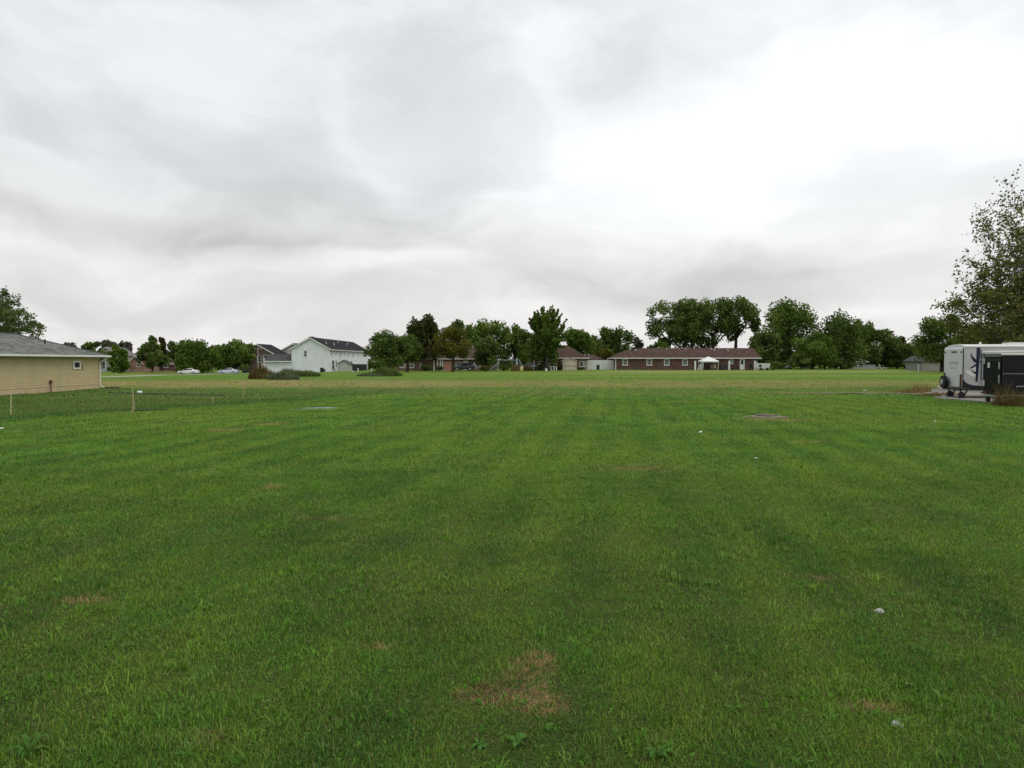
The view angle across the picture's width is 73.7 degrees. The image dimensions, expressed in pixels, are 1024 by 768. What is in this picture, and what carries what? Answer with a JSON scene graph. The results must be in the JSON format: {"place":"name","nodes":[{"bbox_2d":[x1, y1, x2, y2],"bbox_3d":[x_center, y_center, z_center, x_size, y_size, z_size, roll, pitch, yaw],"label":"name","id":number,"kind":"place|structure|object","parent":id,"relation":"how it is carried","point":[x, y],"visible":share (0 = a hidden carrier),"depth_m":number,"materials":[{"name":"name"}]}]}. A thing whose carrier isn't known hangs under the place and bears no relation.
{"place":"outdoors","nodes":[
{"label":"outdoors","id":0,"kind":"place"},
{"bbox_2d":[102,373,246,376],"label":"street","id":1,"kind":"structure","parent":0,"point":[161,375],"depth_m":146.24,"materials":[{"name":"grey asphalt"}]},
{"bbox_2d":[177,368,199,373],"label":"car","id":2,"kind":"object","parent":1,"relation":"on","point":[191,370],"visible":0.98,"depth_m":162.21,"materials":[{"name":"white paint"}]},
{"bbox_2d":[217,368,238,373],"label":"car","id":3,"kind":"object","parent":1,"relation":"on","point":[229,370],"visible":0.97,"depth_m":165.22,"materials":[{"name":"silver metal"}]},
{"bbox_2d":[0,365,1023,767],"bbox_3d":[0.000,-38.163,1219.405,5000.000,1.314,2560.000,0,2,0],"label":"lawn","id":4,"kind":"structure","parent":0,"point":[902,375],"depth_m":7.06,"materials":[{"name":"plant"}]},
{"bbox_2d":[0,285,46,338],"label":"drooping tree","id":5,"kind":"object","parent":4,"relation":"on","point":[10,318],"visible":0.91,"depth_m":73.54,"materials":[{"name":"green plant"}]},
{"bbox_2d":[6,731,47,756],"bbox_3d":[-2.711,2.030,3.829,0.225,0.081,0.219,0,2,0],"label":"dandelion","id":6,"kind":"object","parent":4,"relation":"on","point":[25,740],"visible":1,"depth_m":3.84,"materials":[{"name":"green plant"}]},
{"bbox_2d":[0,332,120,394],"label":"tan house","id":7,"kind":"structure","parent":4,"relation":"on","point":[29,365],"depth_m":50.10,"materials":[{"name":"plastic"}]},
{"bbox_2d":[73,361,80,368],"bbox_3d":[-33.835,-1.477,53.080,0.070,0.620,0.900,0,2,0],"label":"window","id":8,"kind":"structure","parent":7,"relation":"in","point":[76,364],"depth_m":53.08,"materials":[{"name":"white paint"}]},
{"bbox_2d":[80,341,106,362],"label":"round tree","id":9,"kind":"object","parent":4,"relation":"on","point":[89,345],"visible":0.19,"depth_m":194.93,"materials":[{"name":"green plant"}]},
{"bbox_2d":[98,339,118,349],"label":"bare tree","id":10,"kind":"object","parent":4,"relation":"on","point":[107,343],"visible":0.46,"depth_m":228.29,"materials":[{"name":"green plant"}]},
{"bbox_2d":[107,367,119,372],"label":"shrub","id":11,"kind":"object","parent":4,"relation":"on","point":[115,369],"visible":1,"depth_m":175.52,"materials":[{"name":"green plant"}]},
{"bbox_2d":[105,344,130,372],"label":"leafy tree","id":12,"kind":"object","parent":4,"relation":"on","point":[122,364],"visible":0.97,"depth_m":176.76,"materials":[{"name":"green plant"}]},
{"bbox_2d":[101,347,135,371],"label":"house","id":13,"kind":"structure","parent":4,"relation":"on","point":[105,363],"depth_m":199.93,"materials":[{"name":"white"}]},
{"bbox_2d":[118,340,132,350],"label":"bare tree","id":14,"kind":"object","parent":4,"relation":"on","point":[125,344],"visible":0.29,"depth_m":230.72,"materials":[{"name":"green plant"}]},
{"bbox_2d":[129,355,157,371],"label":"brick house","id":15,"kind":"structure","parent":4,"relation":"on","point":[135,365],"depth_m":204.95,"materials":[{"name":"red brick"}]},
{"bbox_2d":[121,371,175,372],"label":"board fence","id":16,"kind":"object","parent":4,"relation":"on","point":[148,372],"visible":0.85,"depth_m":179.80,"materials":[{"name":"brown wood"}]},
{"bbox_2d":[135,335,170,372],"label":"leafy tree","id":17,"kind":"object","parent":4,"relation":"on","point":[153,357],"visible":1,"depth_m":180.48,"materials":[{"name":"green plant"}]},
{"bbox_2d":[154,337,171,370],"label":"leafy tree","id":18,"kind":"object","parent":4,"relation":"on","point":[162,341],"visible":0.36,"depth_m":189.49,"materials":[{"name":"green plant"}]},
{"bbox_2d":[108,392,223,395],"bbox_3d":[-23.697,0.677,46.149,10.876,0.116,0.546,1,2,23],"label":"drain hose","id":19,"kind":"object","parent":4,"relation":"on","point":[161,393],"visible":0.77,"depth_m":46.33,"materials":[{"name":"black plastic"}]},
{"bbox_2d":[159,360,176,370],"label":"house","id":20,"kind":"structure","parent":4,"relation":"on","point":[169,367],"depth_m":214.96,"materials":[{"name":"red brick"}]},
{"bbox_2d":[166,340,182,363],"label":"leafy tree","id":21,"kind":"object","parent":4,"relation":"on","point":[173,347],"visible":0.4,"depth_m":189.97,"materials":[{"name":"green plant"}]},
{"bbox_2d":[172,739,199,757],"bbox_3d":[-1.806,2.035,3.809,0.144,0.069,0.144,0,2,0],"label":"dandelion","id":22,"kind":"object","parent":4,"relation":"on","point":[189,747],"visible":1,"depth_m":3.81,"materials":[{"name":"green plant"}]},
{"bbox_2d":[173,338,221,372],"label":"willow","id":23,"kind":"object","parent":4,"relation":"on","point":[196,355],"visible":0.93,"depth_m":171.80,"materials":[{"name":"green plant"}]},
{"bbox_2d":[208,345,226,372],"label":"leafy tree","id":24,"kind":"object","parent":4,"relation":"on","point":[216,347],"visible":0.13,"depth_m":180.67,"materials":[{"name":"green plant"}]},
{"bbox_2d":[216,338,255,369],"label":"round tree","id":25,"kind":"object","parent":4,"relation":"on","point":[234,353],"visible":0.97,"depth_m":168.32,"materials":[{"name":"green plant"}]},
{"bbox_2d":[239,364,250,372],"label":"shrub","id":26,"kind":"object","parent":4,"relation":"on","point":[243,367],"visible":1,"depth_m":167.50,"materials":[{"name":"green plant"}]},
{"bbox_2d":[247,363,273,378],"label":"tall weeds","id":27,"kind":"object","parent":4,"relation":"on","point":[260,373],"visible":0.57,"depth_m":83.73,"materials":[{"name":"brown plant"}]},
{"bbox_2d":[247,344,286,372],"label":"house","id":28,"kind":"structure","parent":4,"relation":"on","point":[265,351],"depth_m":171.90,"materials":[{"name":"brown"}]},
{"bbox_2d":[267,371,300,379],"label":"weed mound","id":29,"kind":"object","parent":4,"relation":"on","point":[279,375],"visible":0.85,"depth_m":79.78,"materials":[{"name":"green plant"}]},
{"bbox_2d":[281,343,297,353],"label":"house","id":30,"kind":"structure","parent":4,"relation":"on","point":[287,350],"depth_m":184.79,"materials":[{"name":"white"}]},
{"bbox_2d":[290,370,321,376],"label":"weed mound","id":31,"kind":"object","parent":4,"relation":"on","point":[306,373],"visible":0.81,"depth_m":96.77,"materials":[{"name":"green plant"}]},
{"bbox_2d":[264,337,367,372],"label":"townhouse","id":32,"kind":"structure","parent":4,"relation":"on","point":[314,354],"depth_m":149.98,"materials":[{"name":"white plastic"}]},
{"bbox_2d":[297,407,336,408],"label":"concrete slab","id":33,"kind":"structure","parent":4,"relation":"on","point":[317,408],"depth_m":32.29,"materials":[{"name":"grey concrete"}]},
{"bbox_2d":[337,360,352,370],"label":"garden shed","id":34,"kind":"structure","parent":4,"relation":"on","point":[344,365],"depth_m":151.94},
{"bbox_2d":[352,364,366,370],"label":"privacy fence","id":35,"kind":"object","parent":4,"relation":"on","point":[360,367],"visible":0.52,"depth_m":163.35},
{"bbox_2d":[357,373,383,376],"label":"weed mound","id":36,"kind":"object","parent":4,"relation":"on","point":[367,374],"visible":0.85,"depth_m":99.07,"materials":[{"name":"green plant"}]},
{"bbox_2d":[368,366,402,375],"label":"weed mound","id":37,"kind":"object","parent":4,"relation":"on","point":[385,371],"visible":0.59,"depth_m":101.64,"materials":[{"name":"green plant"}]},
{"bbox_2d":[363,329,414,368],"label":"spreading tree","id":38,"kind":"object","parent":4,"relation":"on","point":[393,348],"visible":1,"depth_m":128.20,"materials":[{"name":"green plant"}]},
{"bbox_2d":[399,333,422,371],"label":"leafy tree","id":39,"kind":"object","parent":4,"relation":"on","point":[417,348],"visible":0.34,"depth_m":141.03,"materials":[{"name":"green plant"}]},
{"bbox_2d":[406,313,440,370],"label":"turning tree","id":40,"kind":"object","parent":4,"relation":"on","point":[424,330],"visible":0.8,"depth_m":155.71,"materials":[{"name":"green plant"}]},
{"bbox_2d":[395,346,490,370],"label":"brick house","id":41,"kind":"structure","parent":4,"relation":"on","point":[445,363],"depth_m":159.92,"materials":[{"name":"brown brick"}]},
{"bbox_2d":[444,361,451,370],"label":"garage door","id":42,"kind":"structure","parent":41,"relation":"in","point":[447,364],"depth_m":159.88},
{"bbox_2d":[432,326,473,371],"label":"olive tree","id":43,"kind":"object","parent":4,"relation":"on","point":[448,346],"visible":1,"depth_m":141.29,"materials":[{"name":"green plant"}]},
{"bbox_2d":[449,318,472,345],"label":"leafy tree","id":44,"kind":"object","parent":4,"relation":"on","point":[457,323],"visible":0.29,"depth_m":193.60,"materials":[{"name":"green plant"}]},
{"bbox_2d":[455,363,473,370],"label":"suv","id":45,"kind":"object","parent":4,"relation":"on","point":[469,366],"visible":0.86,"depth_m":150.09,"materials":[{"name":"paint"}]},
{"bbox_2d":[472,737,488,749],"bbox_3d":[-0.177,2.053,3.903,0.099,0.027,0.142,0,2,0],"label":"dandelion","id":46,"kind":"object","parent":4,"relation":"on","point":[483,744],"visible":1,"depth_m":3.90,"materials":[{"name":"green plant"}]},
{"bbox_2d":[472,335,501,370],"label":"leafy tree","id":47,"kind":"object","parent":4,"relation":"on","point":[487,349],"visible":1,"depth_m":154.82,"materials":[{"name":"green plant"}]},
{"bbox_2d":[367,358,607,369],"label":"undergrowth","id":48,"kind":"object","parent":4,"relation":"on","point":[374,365],"visible":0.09,"depth_m":189.95,"materials":[{"name":"green plant"}]},
{"bbox_2d":[470,318,511,361],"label":"leafy tree","id":49,"kind":"object","parent":4,"relation":"on","point":[481,329],"visible":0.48,"depth_m":166.09,"materials":[{"name":"green plant"}]},
{"bbox_2d":[498,323,528,365],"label":"leafy tree","id":50,"kind":"object","parent":4,"relation":"on","point":[518,350],"visible":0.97,"depth_m":160.54,"materials":[{"name":"green plant"}]},
{"bbox_2d":[508,732,525,746],"bbox_3d":[0.040,2.048,3.932,0.125,0.035,0.130,-1,2,-25],"label":"plantain","id":51,"kind":"object","parent":4,"relation":"on","point":[520,735],"visible":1,"depth_m":3.94,"materials":[{"name":"green plant"}]},
{"bbox_2d":[526,336,559,370],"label":"leafy tree","id":52,"kind":"object","parent":4,"relation":"on","point":[535,354],"visible":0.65,"depth_m":144.32,"materials":[{"name":"green plant"}]},
{"bbox_2d":[523,304,567,370],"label":"feathery tree","id":53,"kind":"object","parent":4,"relation":"on","point":[543,325],"visible":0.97,"depth_m":142.14,"materials":[{"name":"green plant"}]},
{"bbox_2d":[533,345,604,369],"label":"brick house","id":54,"kind":"structure","parent":4,"relation":"on","point":[570,352],"depth_m":151.97,"materials":[{"name":"brown"}]},
{"bbox_2d":[561,357,576,370],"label":"garden shed","id":55,"kind":"structure","parent":4,"relation":"on","point":[569,364],"depth_m":145.92,"materials":[{"name":"beige plastic"}]},
{"bbox_2d":[562,326,596,354],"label":"leafy tree","id":56,"kind":"object","parent":4,"relation":"on","point":[580,341],"visible":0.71,"depth_m":175.33,"materials":[{"name":"green plant"}]},
{"bbox_2d":[587,360,613,369],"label":"vinyl fence","id":57,"kind":"object","parent":4,"relation":"on","point":[590,364],"visible":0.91,"depth_m":152.45,"materials":[{"name":"white paint"}]},
{"bbox_2d":[590,326,620,355],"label":"leafy tree","id":58,"kind":"object","parent":4,"relation":"on","point":[606,340],"visible":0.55,"depth_m":185.57,"materials":[{"name":"green plant"}]},
{"bbox_2d":[596,348,615,364],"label":"olive tree","id":59,"kind":"object","parent":4,"relation":"on","point":[606,353],"visible":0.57,"depth_m":164.61,"materials":[{"name":"green plant"}]},
{"bbox_2d":[611,325,635,353],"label":"leafy tree","id":60,"kind":"object","parent":4,"relation":"on","point":[625,335],"visible":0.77,"depth_m":185.12,"materials":[{"name":"green plant"}]},
{"bbox_2d":[630,337,643,349],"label":"bare tree","id":61,"kind":"object","parent":4,"relation":"on","point":[637,343],"visible":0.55,"depth_m":194.98,"materials":[{"name":"green plant"}]},
{"bbox_2d":[649,341,669,347],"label":"leafy tree","id":62,"kind":"object","parent":4,"relation":"on","point":[659,344],"visible":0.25,"depth_m":176.97,"materials":[{"name":"green plant"}]},
{"bbox_2d":[644,742,675,757],"bbox_3d":[0.831,2.045,3.804,0.187,0.052,0.136,-1,2,-15],"label":"dandelion","id":63,"kind":"object","parent":4,"relation":"on","point":[652,752],"visible":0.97,"depth_m":3.81,"materials":[{"name":"green plant"}]},
{"bbox_2d":[645,299,694,347],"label":"tall tree","id":64,"kind":"object","parent":4,"relation":"on","point":[657,328],"visible":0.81,"depth_m":182.47,"materials":[{"name":"green plant"}]},
{"bbox_2d":[607,348,761,369],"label":"ranch house","id":65,"kind":"structure","parent":4,"relation":"on","point":[665,358],"depth_m":149.96,"materials":[{"name":"red brick"}]},
{"bbox_2d":[740,359,744,369],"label":"door","id":66,"kind":"structure","parent":65,"relation":"in","point":[742,361],"depth_m":149.90,"materials":[{"name":"white paint"}]},
{"bbox_2d":[670,296,714,347],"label":"tall tree","id":67,"kind":"object","parent":4,"relation":"on","point":[691,306],"visible":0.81,"depth_m":180.83,"materials":[{"name":"green plant"}]},
{"bbox_2d":[672,334,719,347],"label":"leafy tree","id":68,"kind":"object","parent":4,"relation":"on","point":[685,344],"visible":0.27,"depth_m":188.15,"materials":[{"name":"green plant"}]},
{"bbox_2d":[697,357,718,369],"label":"canopy","id":69,"kind":"object","parent":4,"relation":"on","point":[706,359],"visible":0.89,"depth_m":146.01,"materials":[{"name":"fabric"}]},
{"bbox_2d":[693,296,741,347],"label":"tall tree","id":70,"kind":"object","parent":4,"relation":"on","point":[721,306],"visible":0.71,"depth_m":180.05,"materials":[{"name":"green plant"}]},
{"bbox_2d":[715,295,761,347],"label":"tall tree","id":71,"kind":"object","parent":4,"relation":"on","point":[747,310],"visible":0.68,"depth_m":180.21,"materials":[{"name":"green plant"}]},
{"bbox_2d":[750,318,761,336],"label":"leafy tree","id":72,"kind":"object","parent":4,"relation":"on","point":[756,330],"visible":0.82,"depth_m":181.19,"materials":[{"name":"green plant"}]},
{"bbox_2d":[755,363,769,369],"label":"utility trailer","id":73,"kind":"object","parent":4,"relation":"on","point":[762,366],"visible":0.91,"depth_m":143.95,"materials":[{"name":"white metal"}]},
{"bbox_2d":[747,330,781,363],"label":"leafy tree","id":74,"kind":"object","parent":4,"relation":"on","point":[759,342],"visible":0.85,"depth_m":164.31,"materials":[{"name":"green plant"}]},
{"bbox_2d":[745,415,788,417],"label":"bare soil","id":75,"kind":"structure","parent":4,"relation":"on","point":[768,417],"depth_m":26.83,"materials":[{"name":"brown soil"}]},
{"bbox_2d":[752,414,780,416],"bbox_3d":[10.188,1.317,27.322,1.100,0.185,1.100,0,2,0],"label":"drain cover","id":76,"kind":"object","parent":75,"relation":"on","point":[765,415],"visible":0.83,"depth_m":26.99,"materials":[{"name":"concrete"}]},
{"bbox_2d":[767,360,786,368],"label":"shrub","id":77,"kind":"object","parent":4,"relation":"on","point":[781,365],"visible":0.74,"depth_m":159.30,"materials":[{"name":"green plant"}]},
{"bbox_2d":[780,352,791,368],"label":"shrub","id":78,"kind":"object","parent":4,"relation":"on","point":[782,357],"visible":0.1,"depth_m":174.10,"materials":[{"name":"green plant"}]},
{"bbox_2d":[759,296,825,368],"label":"tree","id":79,"kind":"object","parent":4,"relation":"on","point":[786,319],"visible":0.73,"depth_m":168.82,"materials":[{"name":"green plant"}]},
{"bbox_2d":[786,357,816,369],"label":"shrub","id":80,"kind":"object","parent":4,"relation":"on","point":[803,362],"visible":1,"depth_m":157.71,"materials":[{"name":"green plant"}]},
{"bbox_2d":[788,331,839,368],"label":"leafy tree","id":81,"kind":"object","parent":4,"relation":"on","point":[819,346],"visible":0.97,"depth_m":157.80,"materials":[{"name":"green plant"}]},
{"bbox_2d":[815,357,842,368],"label":"shrub","id":82,"kind":"object","parent":4,"relation":"on","point":[836,362],"visible":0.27,"depth_m":157.23,"materials":[{"name":"green plant"}]},
{"bbox_2d":[760,353,900,367],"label":"undergrowth","id":83,"kind":"object","parent":4,"relation":"on","point":[821,366],"visible":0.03,"depth_m":188.66,"materials":[{"name":"green plant"}]},
{"bbox_2d":[815,307,871,368],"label":"tree","id":84,"kind":"object","parent":4,"relation":"on","point":[842,332],"visible":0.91,"depth_m":160.60,"materials":[{"name":"green plant"}]},
{"bbox_2d":[834,358,854,368],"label":"shrub","id":85,"kind":"object","parent":4,"relation":"on","point":[848,365],"visible":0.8,"depth_m":159.13,"materials":[{"name":"green plant"}]},
{"bbox_2d":[853,360,874,367],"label":"cottage","id":86,"kind":"structure","parent":4,"relation":"on","point":[861,365],"depth_m":167.93,"materials":[{"name":"grey"}]},
{"bbox_2d":[856,318,874,349],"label":"leafy tree","id":87,"kind":"object","parent":4,"relation":"on","point":[872,327],"visible":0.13,"depth_m":183.86,"materials":[{"name":"green plant"}]},
{"bbox_2d":[808,393,933,393],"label":"gravel path","id":88,"kind":"structure","parent":4,"relation":"on","point":[870,393],"depth_m":47.34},
{"bbox_2d":[862,328,903,368],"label":"leafy tree","id":89,"kind":"object","parent":4,"relation":"on","point":[883,339],"visible":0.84,"depth_m":169.34,"materials":[{"name":"green plant"}]},
{"bbox_2d":[883,336,906,368],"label":"bare tree","id":90,"kind":"object","parent":4,"relation":"on","point":[903,339],"visible":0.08,"depth_m":176.92,"materials":[{"name":"green plant"}]},
{"bbox_2d":[886,359,904,368],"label":"shrub","id":91,"kind":"object","parent":4,"relation":"on","point":[892,364],"visible":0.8,"depth_m":168.89,"materials":[{"name":"green plant"}]},
{"bbox_2d":[891,388,923,392],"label":"dry weeds","id":92,"kind":"object","parent":4,"relation":"on","point":[911,390],"visible":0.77,"depth_m":48.22,"materials":[{"name":"brown plant"}]},
{"bbox_2d":[894,342,921,364],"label":"leafy tree","id":93,"kind":"object","parent":4,"relation":"on","point":[905,352],"visible":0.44,"depth_m":167.53,"materials":[{"name":"green plant"}]},
{"bbox_2d":[903,356,923,369],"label":"garage","id":94,"kind":"structure","parent":4,"relation":"on","point":[911,364],"depth_m":143.43,"materials":[{"name":"grey"}]},
{"bbox_2d":[908,383,932,391],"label":"dry weeds","id":95,"kind":"object","parent":4,"relation":"on","point":[926,390],"visible":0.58,"depth_m":49.92,"materials":[{"name":"brown plant"}]},
{"bbox_2d":[919,359,939,370],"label":"shed","id":96,"kind":"structure","parent":4,"relation":"on","point":[929,366],"depth_m":137.18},
{"bbox_2d":[914,392,957,395],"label":"dry weeds","id":97,"kind":"object","parent":4,"relation":"on","point":[936,394],"visible":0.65,"depth_m":43.71,"materials":[{"name":"brown plant"}]},
{"bbox_2d":[907,313,965,371],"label":"flat tree","id":98,"kind":"object","parent":4,"relation":"on","point":[929,341],"visible":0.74,"depth_m":126.74,"materials":[{"name":"green plant"}]},
{"bbox_2d":[934,396,991,402],"bbox_3d":[25.614,0.910,38.470,0.778,0.160,6.630,0,2,2],"label":"concrete edge","id":99,"kind":"object","parent":4,"relation":"on","point":[975,400],"visible":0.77,"depth_m":38.07,"materials":[{"name":"grey concrete"}]},
{"bbox_2d":[923,386,1013,400],"bbox_3d":[42.597,0.504,51.456,34.181,0.259,40.401,0,2,0],"label":"gravel pad","id":100,"kind":"object","parent":4,"relation":"on","point":[974,394],"visible":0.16,"depth_m":44.94,"materials":[{"name":"grey gravel"}]},
{"bbox_2d":[939,342,1023,397],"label":"travel trailer","id":101,"kind":"object","parent":100,"relation":"on","point":[964,366],"visible":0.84,"depth_m":39.96,"materials":[{"name":"white paint"}]},
{"bbox_2d":[983,353,1023,401],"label":"cargo trailer","id":102,"kind":"object","parent":100,"relation":"on","point":[1003,367],"visible":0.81,"depth_m":34.48,"materials":[{"name":"black metal"}]},
{"bbox_2d":[944,320,998,346],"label":"leafy tree","id":103,"kind":"object","parent":4,"relation":"on","point":[949,342],"visible":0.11,"depth_m":121.39,"materials":[{"name":"green plant"}]},
{"bbox_2d":[930,164,1023,358],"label":"poplar tree","id":104,"kind":"object","parent":4,"relation":"on","point":[1008,307],"visible":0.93,"depth_m":51.85,"materials":[{"name":"green plant"}]},
{"bbox_2d":[989,379,1023,406],"bbox_3d":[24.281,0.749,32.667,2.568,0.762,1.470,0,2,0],"label":"dry weeds","id":105,"kind":"object","parent":4,"relation":"on","point":[1016,401],"visible":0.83,"depth_m":32.53,"materials":[{"name":"brown plant"}]},
{"bbox_2d":[0,0,1023,359],"label":"sky","id":106,"kind":"structure","parent":0,"point":[280,174],"materials":[{"name":"white"}]},
{"bbox_2d":[510,365,523,370],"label":"ornamental grass","id":107,"kind":"object","parent":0,"point":[515,368],"depth_m":143.60,"materials":[{"name":"brown plant"}]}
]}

